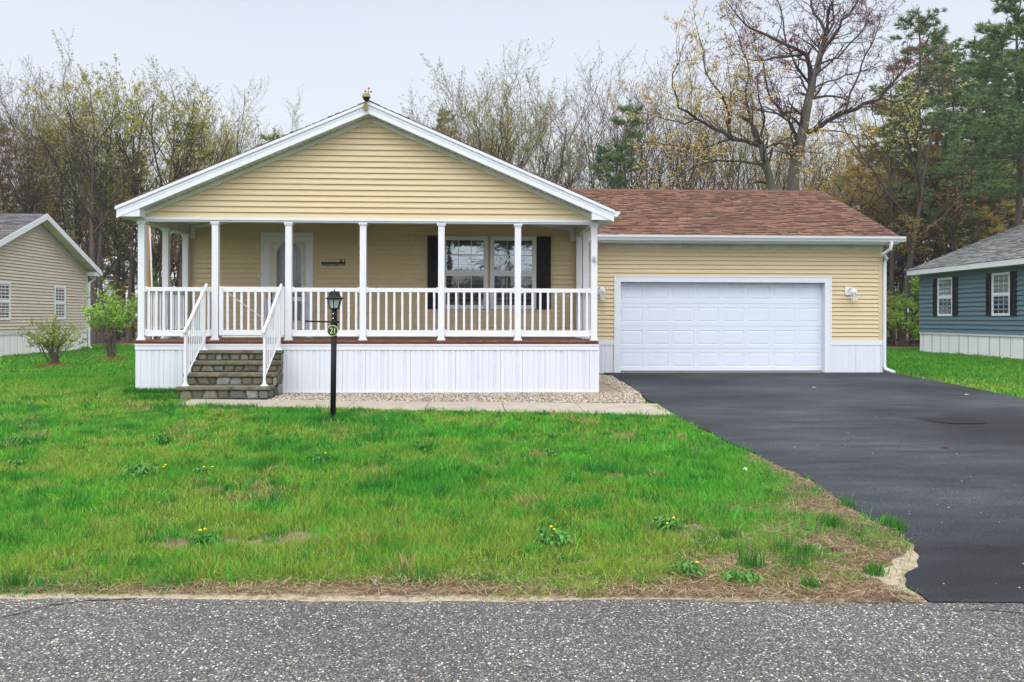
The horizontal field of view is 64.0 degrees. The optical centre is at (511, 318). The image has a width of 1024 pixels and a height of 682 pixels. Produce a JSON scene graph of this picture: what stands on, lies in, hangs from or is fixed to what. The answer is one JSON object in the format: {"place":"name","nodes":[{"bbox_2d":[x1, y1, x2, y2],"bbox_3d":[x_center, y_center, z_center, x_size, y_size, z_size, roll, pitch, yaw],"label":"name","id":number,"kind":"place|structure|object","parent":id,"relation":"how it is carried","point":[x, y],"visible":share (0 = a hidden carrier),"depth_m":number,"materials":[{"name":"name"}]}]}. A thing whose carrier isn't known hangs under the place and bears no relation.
{"place":"outdoors","nodes":[
{"label":"outdoors","id":0,"kind":"place"},
{"bbox_2d":[180,399,674,416],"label":"path","id":1,"kind":"structure","parent":0,"point":[623,408],"depth_m":12.76,"materials":[{"name":"concrete"}]},
{"bbox_2d":[268,374,645,402],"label":"gravel","id":2,"kind":"structure","parent":0,"point":[610,380],"depth_m":14.14,"materials":[{"name":"beige gravel"}]},
{"bbox_2d":[87,322,919,344],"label":"woodland floor","id":3,"kind":"structure","parent":0,"point":[122,341],"depth_m":48.01,"materials":[{"name":"brown soil"}]},
{"bbox_2d":[0,121,27,213],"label":"pine tree","id":4,"kind":"object","parent":3,"relation":"on","point":[10,165],"visible":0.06,"depth_m":46.04,"materials":[{"name":"green plant"}]},
{"bbox_2d":[9,126,94,243],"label":"pine tree","id":5,"kind":"object","parent":3,"relation":"on","point":[70,227],"visible":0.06,"depth_m":48.70,"materials":[{"name":"green plant"}]},
{"bbox_2d":[0,56,112,239],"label":"bare tree","id":6,"kind":"object","parent":3,"relation":"on","point":[39,141],"visible":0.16,"depth_m":47.80,"materials":[{"name":"brown plant"}]},
{"bbox_2d":[0,57,141,226],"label":"bare tree","id":7,"kind":"object","parent":3,"relation":"on","point":[25,188],"visible":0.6,"depth_m":42.15,"materials":[{"name":"brown plant"}]},
{"bbox_2d":[23,53,175,342],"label":"bare tree","id":8,"kind":"object","parent":3,"relation":"on","point":[100,285],"visible":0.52,"depth_m":41.50,"materials":[{"name":"brown plant"}]},
{"bbox_2d":[30,65,171,343],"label":"bare tree","id":9,"kind":"object","parent":3,"relation":"on","point":[93,337],"visible":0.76,"depth_m":40.10,"materials":[{"name":"brown plant"}]},
{"bbox_2d":[0,44,202,340],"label":"bare tree","id":10,"kind":"object","parent":3,"relation":"on","point":[76,212],"visible":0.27,"depth_m":43.85,"materials":[{"name":"brown plant"}]},
{"bbox_2d":[72,134,171,339],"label":"pine tree","id":11,"kind":"object","parent":3,"relation":"on","point":[119,271],"visible":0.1,"depth_m":47.91,"materials":[{"name":"green plant"}]},
{"bbox_2d":[60,62,217,342],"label":"bare tree","id":12,"kind":"object","parent":3,"relation":"on","point":[128,334],"visible":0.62,"depth_m":41.93,"materials":[{"name":"brown plant"}]},
{"bbox_2d":[0,28,279,338],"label":"bare tree","id":13,"kind":"object","parent":3,"relation":"on","point":[177,165],"visible":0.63,"depth_m":41.01,"materials":[{"name":"brown plant"}]},
{"bbox_2d":[35,67,260,338],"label":"bare tree","id":14,"kind":"object","parent":3,"relation":"on","point":[197,111],"visible":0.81,"depth_m":40.20,"materials":[{"name":"brown plant"}]},
{"bbox_2d":[135,121,203,264],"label":"pine tree","id":15,"kind":"object","parent":3,"relation":"on","point":[173,234],"visible":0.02,"depth_m":50.74,"materials":[{"name":"green plant"}]},
{"bbox_2d":[141,81,275,337],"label":"bare tree","id":16,"kind":"object","parent":3,"relation":"on","point":[180,274],"visible":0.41,"depth_m":43.36,"materials":[{"name":"brown plant"}]},
{"bbox_2d":[147,76,306,188],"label":"bare tree","id":17,"kind":"object","parent":3,"relation":"on","point":[237,138],"visible":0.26,"depth_m":46.16,"materials":[{"name":"brown plant"}]},
{"bbox_2d":[255,128,288,146],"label":"pine tree","id":18,"kind":"object","parent":3,"relation":"on","point":[278,135],"visible":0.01,"depth_m":49.08,"materials":[{"name":"green plant"}]},
{"bbox_2d":[432,109,459,139],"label":"pine tree","id":19,"kind":"object","parent":3,"relation":"on","point":[437,127],"visible":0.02,"depth_m":53.67,"materials":[{"name":"green plant"}]},
{"bbox_2d":[400,82,542,162],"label":"bare tree","id":20,"kind":"object","parent":3,"relation":"on","point":[454,134],"visible":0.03,"depth_m":50.04,"materials":[{"name":"brown plant"}]},
{"bbox_2d":[399,38,637,188],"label":"bare tree","id":21,"kind":"object","parent":3,"relation":"on","point":[506,147],"visible":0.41,"depth_m":45.30,"materials":[{"name":"brown plant"}]},
{"bbox_2d":[587,142,622,188],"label":"pine tree","id":22,"kind":"object","parent":3,"relation":"on","point":[600,151],"visible":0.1,"depth_m":45.14,"materials":[{"name":"green plant"}]},
{"bbox_2d":[512,41,714,188],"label":"bare tree","id":23,"kind":"object","parent":3,"relation":"on","point":[617,165],"visible":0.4,"depth_m":49.68,"materials":[{"name":"brown plant"}]},
{"bbox_2d":[599,97,645,188],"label":"pine tree","id":24,"kind":"object","parent":3,"relation":"on","point":[619,157],"visible":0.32,"depth_m":44.08,"materials":[{"name":"green plant"}]},
{"bbox_2d":[564,57,757,189],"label":"bare tree","id":25,"kind":"object","parent":3,"relation":"on","point":[662,159],"visible":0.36,"depth_m":48.72,"materials":[{"name":"brown plant"}]},
{"bbox_2d":[618,48,855,196],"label":"bare tree","id":26,"kind":"object","parent":3,"relation":"on","point":[736,170],"visible":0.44,"depth_m":45.96,"materials":[{"name":"brown plant"}]},
{"bbox_2d":[680,57,884,207],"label":"bare tree","id":27,"kind":"object","parent":3,"relation":"on","point":[782,171],"visible":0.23,"depth_m":51.97,"materials":[{"name":"brown plant"}]},
{"bbox_2d":[755,91,890,210],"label":"bare tree","id":28,"kind":"object","parent":3,"relation":"on","point":[815,175],"visible":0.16,"depth_m":49.72,"materials":[{"name":"brown plant"}]},
{"bbox_2d":[759,104,960,284],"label":"bare tree","id":29,"kind":"object","parent":3,"relation":"on","point":[877,220],"visible":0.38,"depth_m":43.64,"materials":[{"name":"brown plant"}]},
{"bbox_2d":[838,80,944,338],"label":"pine tree","id":30,"kind":"object","parent":3,"relation":"on","point":[875,93],"visible":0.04,"depth_m":51.03,"materials":[{"name":"green plant"}]},
{"bbox_2d":[827,67,969,344],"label":"bare tree","id":31,"kind":"object","parent":3,"relation":"on","point":[891,270],"visible":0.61,"depth_m":41.78,"materials":[{"name":"brown plant"}]},
{"bbox_2d":[863,97,944,340],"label":"pine tree","id":32,"kind":"object","parent":3,"relation":"on","point":[900,286],"visible":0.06,"depth_m":46.84,"materials":[{"name":"green plant"}]},
{"bbox_2d":[846,6,977,342],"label":"pine tree","id":33,"kind":"object","parent":3,"relation":"on","point":[936,37],"visible":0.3,"depth_m":44.69,"materials":[{"name":"green plant"}]},
{"bbox_2d":[857,73,1010,343],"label":"bare tree","id":34,"kind":"object","parent":3,"relation":"on","point":[909,243],"visible":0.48,"depth_m":42.87,"materials":[{"name":"brown plant"}]},
{"bbox_2d":[866,37,1008,278],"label":"pine tree","id":35,"kind":"object","parent":3,"relation":"on","point":[950,44],"visible":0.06,"depth_m":47.72,"materials":[{"name":"green plant"}]},
{"bbox_2d":[910,33,1023,248],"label":"pine tree","id":36,"kind":"object","parent":3,"relation":"on","point":[974,45],"visible":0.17,"depth_m":43.84,"materials":[{"name":"green plant"}]},
{"bbox_2d":[928,59,1022,254],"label":"pine tree","id":37,"kind":"object","parent":3,"relation":"on","point":[950,251],"visible":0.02,"depth_m":48.33,"materials":[{"name":"green plant"}]},
{"bbox_2d":[938,16,1023,225],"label":"pine tree","id":38,"kind":"object","parent":3,"relation":"on","point":[1001,26],"visible":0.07,"depth_m":45.75,"materials":[{"name":"green plant"}]},
{"bbox_2d":[0,598,1023,681],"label":"road","id":39,"kind":"structure","parent":0,"point":[231,640],"depth_m":3.77,"materials":[{"name":"grey asphalt"}]},
{"bbox_2d":[2,596,1023,616],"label":"road crack","id":40,"kind":"object","parent":39,"relation":"on","point":[759,599],"visible":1,"depth_m":4.30,"materials":[{"name":"black asphalt"}]},
{"bbox_2d":[0,344,1023,600],"bbox_3d":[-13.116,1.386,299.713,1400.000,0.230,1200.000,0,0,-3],"label":"ground","id":41,"kind":"structure","parent":0,"point":[488,555],"depth_m":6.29,"materials":[{"name":"green plant"}]},
{"bbox_2d":[2,457,26,465],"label":"dandelion","id":42,"kind":"object","parent":41,"relation":"on","point":[16,461],"visible":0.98,"depth_m":7.92,"materials":[{"name":"green plant"}]},
{"bbox_2d":[5,433,36,445],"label":"dandelion","id":43,"kind":"object","parent":41,"relation":"on","point":[19,440],"visible":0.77,"depth_m":8.98,"materials":[{"name":"green plant"}]},
{"bbox_2d":[0,214,102,356],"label":"neighbour house","id":44,"kind":"structure","parent":41,"relation":"on","point":[48,266],"depth_m":29.50,"materials":[{"name":"beige"}]},
{"bbox_2d":[0,282,10,319],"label":"window","id":45,"kind":"structure","parent":44,"relation":"in","point":[2,301],"depth_m":27.47,"materials":[{"name":"white plastic"}]},
{"bbox_2d":[54,286,65,319],"bbox_3d":[-17.145,-0.608,31.056,0.055,1.268,0.815,0,0,-3],"label":"window","id":46,"kind":"structure","parent":44,"relation":"in","point":[58,303],"depth_m":31.04,"materials":[{"name":"white plastic"}]},
{"bbox_2d":[37,363,69,365],"bbox_3d":[-12.551,1.231,22.470,0.925,0.083,0.891,0,0,-3],"label":"mulch ring","id":47,"kind":"object","parent":41,"relation":"on","point":[61,364],"visible":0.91,"depth_m":22.35,"materials":[{"name":"brown soil"}]},
{"bbox_2d":[16,312,86,364],"bbox_3d":[-12.509,0.555,22.495,1.611,1.488,1.839,0,0,-3],"label":"shrub","id":48,"kind":"object","parent":47,"relation":"on","point":[58,340],"visible":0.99,"depth_m":22.38,"materials":[{"name":"green plant"}]},
{"bbox_2d":[96,356,126,358],"bbox_3d":[-12.675,1.213,25.928,0.904,0.084,0.904,0,0,-3],"label":"mulch ring","id":49,"kind":"object","parent":41,"relation":"on","point":[111,357],"visible":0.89,"depth_m":25.78,"materials":[{"name":"brown soil"}]},
{"bbox_2d":[79,278,137,358],"bbox_3d":[-12.713,-0.011,25.905,2.135,2.580,1.966,0,0,35],"label":"shrub","id":50,"kind":"object","parent":49,"relation":"on","point":[107,322],"visible":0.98,"depth_m":25.83,"materials":[{"name":"green plant"}]},
{"bbox_2d":[120,456,173,478],"bbox_3d":[-3.314,1.356,7.437,0.467,0.178,0.349,0,0,-23],"label":"dandelion","id":51,"kind":"object","parent":41,"relation":"on","point":[137,469],"visible":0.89,"depth_m":7.38,"materials":[{"name":"green plant"}]},
{"bbox_2d":[147,225,153,338],"bbox_3d":[-10.829,-0.749,24.534,0.282,4.151,0.147,0,0,14],"label":"utility pole","id":52,"kind":"object","parent":41,"relation":"on","point":[149,269],"visible":0.3,"depth_m":24.48,"materials":[{"name":"brown wood"}]},
{"bbox_2d":[150,432,178,444],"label":"dandelion","id":53,"kind":"object","parent":41,"relation":"on","point":[159,438],"visible":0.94,"depth_m":9.21,"materials":[{"name":"green plant"}]},
{"bbox_2d":[192,465,216,474],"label":"dandelion","id":54,"kind":"object","parent":41,"relation":"on","point":[201,469],"visible":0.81,"depth_m":7.51,"materials":[{"name":"green plant"}]},
{"bbox_2d":[177,350,283,399],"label":"front steps","id":55,"kind":"structure","parent":41,"relation":"on","point":[225,374],"depth_m":14.13,"materials":[{"name":"stone"}]},
{"bbox_2d":[182,283,207,385],"bbox_3d":[-5.520,0.247,14.301,0.130,1.779,1.042,0,0,1],"label":"stair railing","id":56,"kind":"object","parent":55,"relation":"on","point":[191,323],"visible":1,"depth_m":14.23,"materials":[{"name":"white plastic"}]},
{"bbox_2d":[261,284,282,385],"bbox_3d":[-4.194,0.250,14.359,0.130,1.779,1.043,0,0,2],"label":"stair railing","id":57,"kind":"object","parent":55,"relation":"on","point":[266,332],"visible":1,"depth_m":14.36,"materials":[{"name":"white plastic"}]},
{"bbox_2d":[304,451,338,465],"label":"dandelion","id":58,"kind":"object","parent":41,"relation":"on","point":[321,455],"visible":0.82,"depth_m":8.04,"materials":[{"name":"green plant"}]},
{"bbox_2d":[305,289,343,417],"bbox_3d":[-2.509,0.550,10.963,0.517,1.887,0.256,0,0,-3],"label":"lamp post","id":59,"kind":"object","parent":41,"relation":"on","point":[334,295],"visible":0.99,"depth_m":10.94,"materials":[{"name":"black metal"}]},
{"bbox_2d":[327,325,337,335],"bbox_3d":[-2.391,0.158,10.920,0.148,0.148,0.016,0,0,-3],"label":"number plaque","id":60,"kind":"object","parent":59,"relation":"attached to","point":[332,330],"visible":1,"depth_m":10.91,"materials":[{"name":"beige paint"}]},
{"bbox_2d":[114,100,620,393],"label":"manufactured house","id":61,"kind":"structure","parent":41,"relation":"on","point":[464,268],"depth_m":15.00,"materials":[{"name":"beige plastic"}]},
{"bbox_2d":[0,163,119,202],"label":"overhead wire","id":62,"kind":"object","parent":61,"relation":"attached to","point":[58,185],"visible":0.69,"depth_m":29.31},
{"bbox_2d":[269,242,304,335],"bbox_3d":[-4.726,-0.638,17.201,0.748,2.015,0.056,0,0,-3],"label":"front door","id":63,"kind":"structure","parent":61,"relation":"in","point":[276,249],"depth_m":17.22,"materials":[{"name":"white glass"}]},
{"bbox_2d":[265,237,309,336],"bbox_3d":[-4.721,-0.668,17.210,0.923,2.115,0.036,0,0,-3],"label":"door frame","id":64,"kind":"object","parent":61,"relation":"in","point":[267,239],"depth_m":17.21,"materials":[{"name":"white metal"}]},
{"bbox_2d":[362,87,371,110],"bbox_3d":[-2.595,-3.915,14.604,0.160,0.397,0.153,0,0,24],"label":"weather station","id":65,"kind":"object","parent":61,"relation":"attached to","point":[365,96],"visible":1,"depth_m":14.58,"materials":[{"name":"plastic"}]},
{"bbox_2d":[445,236,487,308],"bbox_3d":[-1.000,-0.981,17.385,0.966,1.547,0.055,0,0,-3],"label":"window","id":66,"kind":"structure","parent":61,"relation":"in","point":[458,275],"depth_m":17.38,"materials":[{"name":"white glass"}]},
{"bbox_2d":[490,236,535,308],"bbox_3d":[0.027,-0.979,17.430,0.976,1.547,0.055,0,0,-3],"label":"window","id":67,"kind":"structure","parent":61,"relation":"in","point":[503,257],"depth_m":17.42,"materials":[{"name":"white glass"}]},
{"bbox_2d":[372,495,394,513],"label":"grass tuft","id":68,"kind":"object","parent":41,"relation":"on","point":[387,504],"visible":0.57,"depth_m":6.24,"materials":[{"name":"green plant"}]},
{"bbox_2d":[408,438,428,450],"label":"dandelion","id":69,"kind":"object","parent":41,"relation":"on","point":[420,444],"visible":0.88,"depth_m":8.83,"materials":[{"name":"green plant"}]},
{"bbox_2d":[0,588,918,602],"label":"road shoulder sand","id":70,"kind":"structure","parent":41,"relation":"on","point":[300,597],"depth_m":4.39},
{"bbox_2d":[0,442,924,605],"bbox_3d":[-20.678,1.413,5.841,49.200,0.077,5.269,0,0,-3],"label":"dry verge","id":71,"kind":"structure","parent":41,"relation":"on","point":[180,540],"depth_m":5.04,"materials":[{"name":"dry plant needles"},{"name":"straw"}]},
{"bbox_2d":[0,563,38,596],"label":"grass tuft","id":72,"kind":"object","parent":71,"relation":"on","point":[16,579],"visible":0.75,"depth_m":4.50,"materials":[{"name":"green plant"}]},
{"bbox_2d":[183,528,221,547],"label":"dandelion","id":73,"kind":"object","parent":71,"relation":"on","point":[208,539],"visible":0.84,"depth_m":5.30,"materials":[{"name":"green plant"}]},
{"bbox_2d":[636,509,691,531],"bbox_3d":[1.062,1.419,5.699,0.379,0.131,0.288,0,0,-3],"label":"dandelion","id":74,"kind":"object","parent":71,"relation":"on","point":[666,521],"visible":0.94,"depth_m":5.67,"materials":[{"name":"green plant"}]},
{"bbox_2d":[721,568,762,588],"bbox_3d":[1.293,1.453,4.609,0.203,0.100,0.209,0,0,-22],"label":"dandelion","id":75,"kind":"object","parent":71,"relation":"on","point":[747,577],"visible":0.93,"depth_m":4.59,"materials":[{"name":"green plant"}]},
{"bbox_2d":[772,535,797,555],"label":"grass tuft","id":76,"kind":"object","parent":71,"relation":"on","point":[783,545],"visible":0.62,"depth_m":5.19,"materials":[{"name":"green plant"}]},
{"bbox_2d":[790,540,820,558],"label":"grass tuft","id":77,"kind":"object","parent":71,"relation":"on","point":[804,549],"visible":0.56,"depth_m":5.09,"materials":[{"name":"green plant"}]},
{"bbox_2d":[799,573,825,592],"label":"grass tuft","id":78,"kind":"object","parent":71,"relation":"on","point":[811,584],"visible":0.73,"depth_m":4.51,"materials":[{"name":"green plant"}]},
{"bbox_2d":[806,511,843,529],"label":"grass tuft","id":79,"kind":"object","parent":71,"relation":"on","point":[827,523],"visible":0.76,"depth_m":5.77,"materials":[{"name":"green plant"}]},
{"bbox_2d":[835,495,857,509],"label":"grass tuft","id":80,"kind":"object","parent":71,"relation":"on","point":[847,503],"visible":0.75,"depth_m":6.33,"materials":[{"name":"green plant"}]},
{"bbox_2d":[0,121,1023,346],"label":"woodland","id":81,"kind":"object","parent":41,"relation":"on","point":[898,307],"visible":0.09,"depth_m":42.50,"materials":[{"name":"plant"}]},
{"bbox_2d":[533,447,559,456],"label":"dandelion","id":82,"kind":"object","parent":41,"relation":"on","point":[551,450],"visible":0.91,"depth_m":8.55,"materials":[{"name":"green plant"}]},
{"bbox_2d":[533,526,572,546],"bbox_3d":[0.263,1.422,5.353,0.257,0.132,0.322,0,0,-3],"label":"dandelion","id":83,"kind":"object","parent":41,"relation":"on","point":[550,538],"visible":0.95,"depth_m":5.33,"materials":[{"name":"green plant"}]},
{"bbox_2d":[665,554,708,580],"bbox_3d":[1.031,1.444,4.765,0.246,0.111,0.183,0,0,28],"label":"dandelion","id":84,"kind":"object","parent":41,"relation":"on","point":[690,567],"visible":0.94,"depth_m":4.74,"materials":[{"name":"green plant"}]},
{"bbox_2d":[713,523,740,541],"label":"grass tuft","id":85,"kind":"object","parent":41,"relation":"on","point":[727,533],"visible":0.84,"depth_m":5.48,"materials":[{"name":"green plant"}]},
{"bbox_2d":[568,188,905,372],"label":"attached garage","id":86,"kind":"structure","parent":41,"relation":"on","point":[696,281],"depth_m":20.37,"materials":[{"name":"beige plastic"}]},
{"bbox_2d":[597,286,604,299],"bbox_3d":[2.164,-0.638,19.985,0.165,0.335,0.300,0,0,-28],"label":"wall lantern","id":87,"kind":"object","parent":86,"relation":"attached to","point":[600,289],"depth_m":19.95,"materials":[{"name":"white plastic"}]},
{"bbox_2d":[621,282,821,370],"bbox_3d":[5.208,0.195,20.413,5.105,2.194,0.012,0,0,-3],"label":"garage door","id":88,"kind":"structure","parent":86,"relation":"in","point":[666,326],"depth_m":20.41,"materials":[{"name":"white metal"}]},
{"bbox_2d":[845,287,857,299],"bbox_3d":[8.406,-0.630,20.258,0.165,0.335,0.300,0,0,-28],"label":"wall lantern","id":89,"kind":"object","parent":86,"relation":"attached to","point":[849,290],"depth_m":20.33,"materials":[{"name":"white plastic"}]},
{"bbox_2d":[606,0,879,190],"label":"oak tree","id":90,"kind":"object","parent":41,"relation":"on","point":[765,160],"visible":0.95,"depth_m":33.22,"materials":[{"name":"brown plant"}]},
{"bbox_2d":[721,540,772,571],"bbox_3d":[1.405,1.411,4.899,0.311,0.177,0.197,0,0,13],"label":"grass tuft","id":91,"kind":"object","parent":41,"relation":"on","point":[746,562],"visible":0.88,"depth_m":4.88,"materials":[{"name":"green plant"}]},
{"bbox_2d":[695,0,965,190],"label":"oak tree","id":92,"kind":"object","parent":41,"relation":"on","point":[804,117],"visible":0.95,"depth_m":34.85,"materials":[{"name":"brown plant"}]},
{"bbox_2d":[799,159,935,294],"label":"oak tree","id":93,"kind":"object","parent":41,"relation":"on","point":[852,174],"visible":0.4,"depth_m":40.86,"materials":[{"name":"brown plant"}]},
{"bbox_2d":[859,517,926,601],"bbox_3d":[2.399,1.483,5.211,0.387,0.024,1.962,0,0,21],"label":"sand patch","id":94,"kind":"object","parent":41,"relation":"on","point":[912,556],"visible":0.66,"depth_m":4.87,"materials":[{"name":"beige sand"}]},
{"bbox_2d":[862,559,891,577],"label":"grass tuft","id":95,"kind":"object","parent":94,"relation":"on","point":[877,572],"visible":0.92,"depth_m":4.76,"materials":[{"name":"green plant"}]},
{"bbox_2d":[823,65,982,346],"bbox_3d":[19.259,-5.454,39.380,8.703,14.024,5.584,0,0,-3],"label":"bare tree","id":96,"kind":"object","parent":41,"relation":"on","point":[909,266],"visible":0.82,"depth_m":39.27,"materials":[{"name":"brown plant"}]},
{"bbox_2d":[893,51,1018,250],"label":"pine tree","id":97,"kind":"object","parent":41,"relation":"on","point":[937,114],"visible":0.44,"depth_m":40.46,"materials":[{"name":"green plant"}]},
{"bbox_2d":[906,223,1023,358],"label":"neighbour house","id":98,"kind":"structure","parent":41,"relation":"on","point":[971,298],"depth_m":29.69,"materials":[{"name":"blue"}]},
{"bbox_2d":[937,277,951,315],"bbox_3d":[16.525,-0.836,31.244,0.055,1.464,0.983,0,0,-3],"label":"window","id":99,"kind":"structure","parent":98,"relation":"in","point":[940,297],"depth_m":31.29,"materials":[{"name":"white plastic"}]},
{"bbox_2d":[991,272,1009,315],"bbox_3d":[16.670,-0.840,27.916,0.055,1.471,0.968,0,0,-3],"label":"window","id":100,"kind":"structure","parent":98,"relation":"in","point":[994,294],"depth_m":27.95,"materials":[{"name":"white metal"}]},
{"bbox_2d":[929,0,1023,227],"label":"pine tree","id":101,"kind":"object","parent":41,"relation":"on","point":[999,190],"visible":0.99,"depth_m":33.91,"materials":[{"name":"green plant"}]},
{"bbox_2d":[0,0,1023,315],"label":"sky","id":102,"kind":"structure","parent":0,"point":[338,49],"materials":[{"name":"white"}]},
{"bbox_2d":[604,372,1023,602],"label":"driveway","id":103,"kind":"structure","parent":0,"point":[887,453],"depth_m":9.04,"materials":[{"name":"black asphalt"}]},
{"bbox_2d":[875,511,895,525],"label":"grass tuft","id":104,"kind":"object","parent":103,"relation":"on","point":[887,520],"visible":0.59,"depth_m":5.85,"materials":[{"name":"green plant"}]},
{"bbox_2d":[883,516,910,532],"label":"grass tuft","id":105,"kind":"object","parent":103,"relation":"on","point":[897,524],"visible":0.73,"depth_m":5.71,"materials":[{"name":"green plant"}]},
{"bbox_2d":[918,418,987,423],"bbox_3d":[6.063,1.388,11.237,0.860,0.001,0.756,0,0,-3],"label":"driveway stain","id":106,"kind":"object","parent":103,"relation":"on","point":[961,420],"visible":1,"depth_m":11.18,"materials":[{"name":"asphalt"}]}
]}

